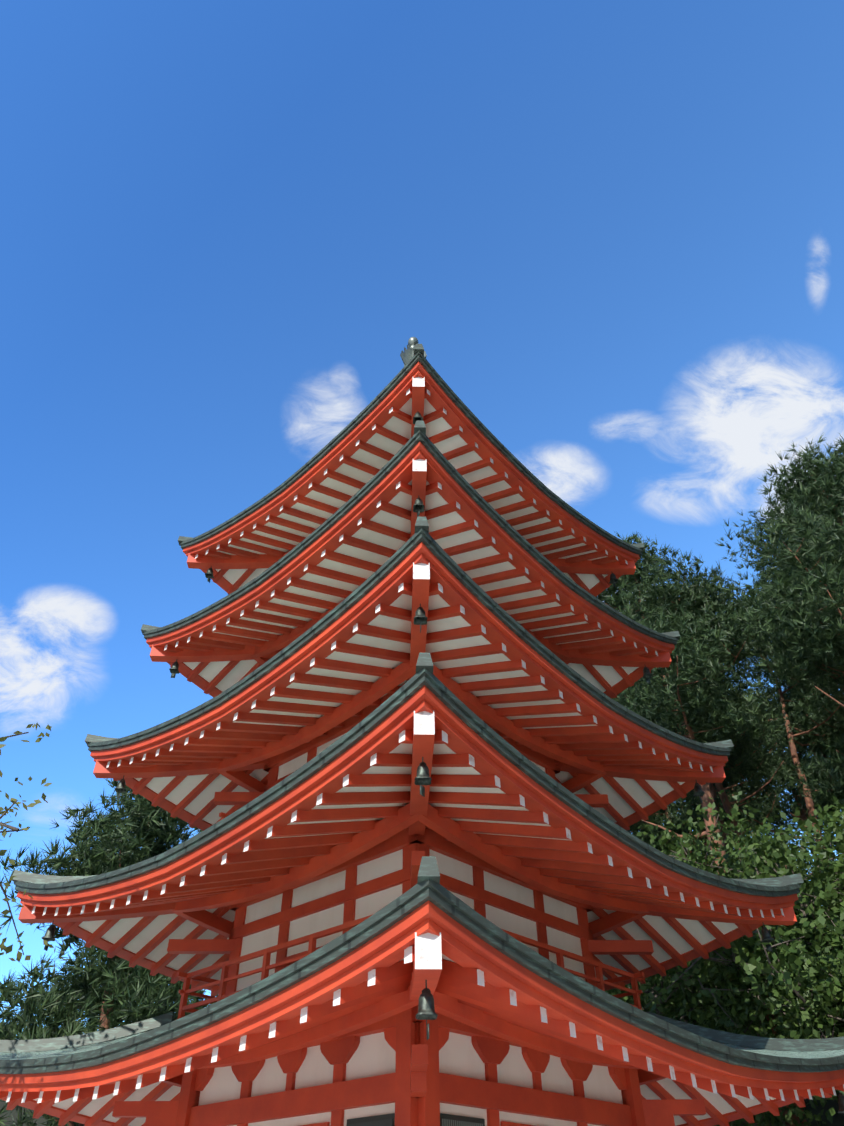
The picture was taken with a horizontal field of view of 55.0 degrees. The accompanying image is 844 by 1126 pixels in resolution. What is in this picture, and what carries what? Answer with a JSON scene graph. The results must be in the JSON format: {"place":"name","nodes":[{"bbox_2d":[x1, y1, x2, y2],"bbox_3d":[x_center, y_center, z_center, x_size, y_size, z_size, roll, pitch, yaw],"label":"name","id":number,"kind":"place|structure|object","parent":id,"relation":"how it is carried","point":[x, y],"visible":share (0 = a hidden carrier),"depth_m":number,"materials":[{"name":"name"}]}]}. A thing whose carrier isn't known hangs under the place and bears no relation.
{"place":"outdoors","nodes":[
{"label":"outdoors","id":0,"kind":"place"},
{"bbox_2d":[0,953,843,1125],"bbox_3d":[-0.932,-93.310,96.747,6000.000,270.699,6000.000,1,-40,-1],"label":"ground","id":1,"kind":"structure","parent":0,"point":[837,1117],"depth_m":25.84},
{"bbox_2d":[0,723,55,961],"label":"tree","id":2,"kind":"object","parent":1,"relation":"on","point":[8,949],"depth_m":10.25,"materials":[{"name":"green plant"}]},
{"bbox_2d":[0,778,217,1125],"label":"pine","id":3,"kind":"object","parent":1,"relation":"on","point":[88,984],"depth_m":19.23,"materials":[{"name":"green plant"}]},
{"bbox_2d":[632,812,656,828],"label":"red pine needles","id":4,"kind":"object","parent":1,"relation":"on","point":[639,827],"depth_m":34.48,"materials":[{"name":"plant"}]},
{"bbox_2d":[628,801,684,836],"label":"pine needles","id":5,"kind":"object","parent":1,"relation":"on","point":[633,828],"depth_m":58.70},
{"bbox_2d":[636,791,704,857],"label":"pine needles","id":6,"kind":"object","parent":1,"relation":"on","point":[676,810],"depth_m":49.84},
{"bbox_2d":[619,848,732,1016],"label":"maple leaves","id":7,"kind":"object","parent":1,"relation":"on","point":[673,987],"depth_m":26.76,"materials":[{"name":"green plant"}]},
{"bbox_2d":[605,835,791,1029],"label":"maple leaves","id":8,"kind":"object","parent":7,"relation":"attached to","point":[630,999],"visible":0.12,"depth_m":25.25,"materials":[{"name":"green plant"}]},
{"bbox_2d":[633,791,725,984],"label":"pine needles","id":9,"kind":"object","parent":1,"relation":"on","point":[674,821],"depth_m":40.80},
{"bbox_2d":[658,795,736,851],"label":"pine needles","id":10,"kind":"object","parent":1,"relation":"on","point":[678,814],"depth_m":63.37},
{"bbox_2d":[614,594,785,850],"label":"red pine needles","id":11,"kind":"object","parent":1,"relation":"on","point":[749,745],"depth_m":34.09,"materials":[{"name":"plant"}]},
{"bbox_2d":[627,950,794,1125],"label":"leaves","id":12,"kind":"object","parent":1,"relation":"on","point":[668,998],"visible":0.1,"depth_m":23.20,"materials":[{"name":"green plant"}]},
{"bbox_2d":[609,909,838,1125],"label":"tree","id":13,"kind":"object","parent":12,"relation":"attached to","point":[696,1013],"visible":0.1,"depth_m":20.86,"materials":[{"name":"green plant"}]},
{"bbox_2d":[596,532,841,1125],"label":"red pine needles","id":14,"kind":"object","parent":1,"relation":"on","point":[695,654],"depth_m":28.38,"materials":[{"name":"plant"}]},
{"bbox_2d":[682,794,767,863],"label":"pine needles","id":15,"kind":"object","parent":1,"relation":"on","point":[733,847],"depth_m":69.63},
{"bbox_2d":[618,790,843,1123],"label":"tree","id":16,"kind":"object","parent":1,"relation":"on","point":[789,965],"depth_m":19.48,"materials":[{"name":"green plant"}]},
{"bbox_2d":[677,691,795,864],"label":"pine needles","id":17,"kind":"object","parent":1,"relation":"on","point":[755,785],"depth_m":46.04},
{"bbox_2d":[682,676,794,1012],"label":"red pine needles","id":18,"kind":"object","parent":1,"relation":"on","point":[762,688],"depth_m":40.27,"materials":[{"name":"plant"}]},
{"bbox_2d":[684,746,802,868],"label":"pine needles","id":19,"kind":"object","parent":1,"relation":"on","point":[786,804],"depth_m":57.58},
{"bbox_2d":[743,818,799,871],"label":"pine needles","id":20,"kind":"object","parent":1,"relation":"on","point":[777,835],"visible":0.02,"depth_m":72.60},
{"bbox_2d":[713,474,843,805],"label":"tree","id":21,"kind":"object","parent":1,"relation":"on","point":[832,785],"depth_m":32.05,"materials":[{"name":"green plant"}]},
{"bbox_2d":[718,592,843,857],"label":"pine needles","id":22,"kind":"object","parent":1,"relation":"on","point":[816,700],"depth_m":46.66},
{"bbox_2d":[728,728,834,874],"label":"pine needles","id":23,"kind":"object","parent":1,"relation":"on","point":[794,774],"depth_m":60.49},
{"bbox_2d":[737,434,843,706],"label":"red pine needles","id":24,"kind":"object","parent":1,"relation":"on","point":[821,638],"depth_m":26.05,"materials":[{"name":"plant"}]},
{"bbox_2d":[743,744,839,880],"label":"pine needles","id":25,"kind":"object","parent":1,"relation":"on","point":[782,829],"depth_m":68.06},
{"bbox_2d":[759,668,843,826],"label":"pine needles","id":26,"kind":"object","parent":1,"relation":"on","point":[809,758],"depth_m":55.00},
{"bbox_2d":[778,681,843,757],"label":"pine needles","id":27,"kind":"object","parent":1,"relation":"on","point":[837,749],"depth_m":50.75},
{"bbox_3d":[11.932,12.776,24.341,7.036,8.651,10.318,1,-40,-1],"label":"maple trunk","id":28,"kind":"object","parent":1,"relation":"on","visible":0},
{"bbox_2d":[678,826,842,1038],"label":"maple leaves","id":29,"kind":"object","parent":28,"relation":"attached to","point":[703,855],"visible":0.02,"depth_m":24.66,"materials":[{"name":"green plant"}]},
{"bbox_3d":[-0.124,9.566,9.499,7.600,0.910,7.600,-32,-49,31],"label":"podium","id":30,"kind":"object","parent":1,"relation":"on","visible":0},
{"bbox_2d":[0,344,843,1125],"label":"pagoda","id":31,"kind":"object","parent":30,"relation":"on","point":[320,898],"visible":1,"depth_m":11.29,"materials":[{"name":"red wood"}]},
{"bbox_2d":[400,337,426,369],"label":"spire","id":32,"kind":"structure","parent":31,"relation":"on","point":[407,355],"depth_m":22.39,"materials":[{"name":"grey metal"}]},
{"bbox_2d":[42,411,843,1112],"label":"wind bells","id":33,"kind":"object","parent":31,"relation":"attached to","point":[426,1009],"visible":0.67,"depth_m":11.48,"materials":[{"name":"brown metal"}]},
{"bbox_2d":[0,0,843,1035],"label":"sky","id":34,"kind":"structure","parent":0,"point":[613,230],"materials":[{"name":"blue"}]},
{"bbox_2d":[740,538,843,754],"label":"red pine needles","id":35,"kind":"object","parent":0,"point":[768,638],"depth_m":37.59,"materials":[{"name":"plant"}]}
]}

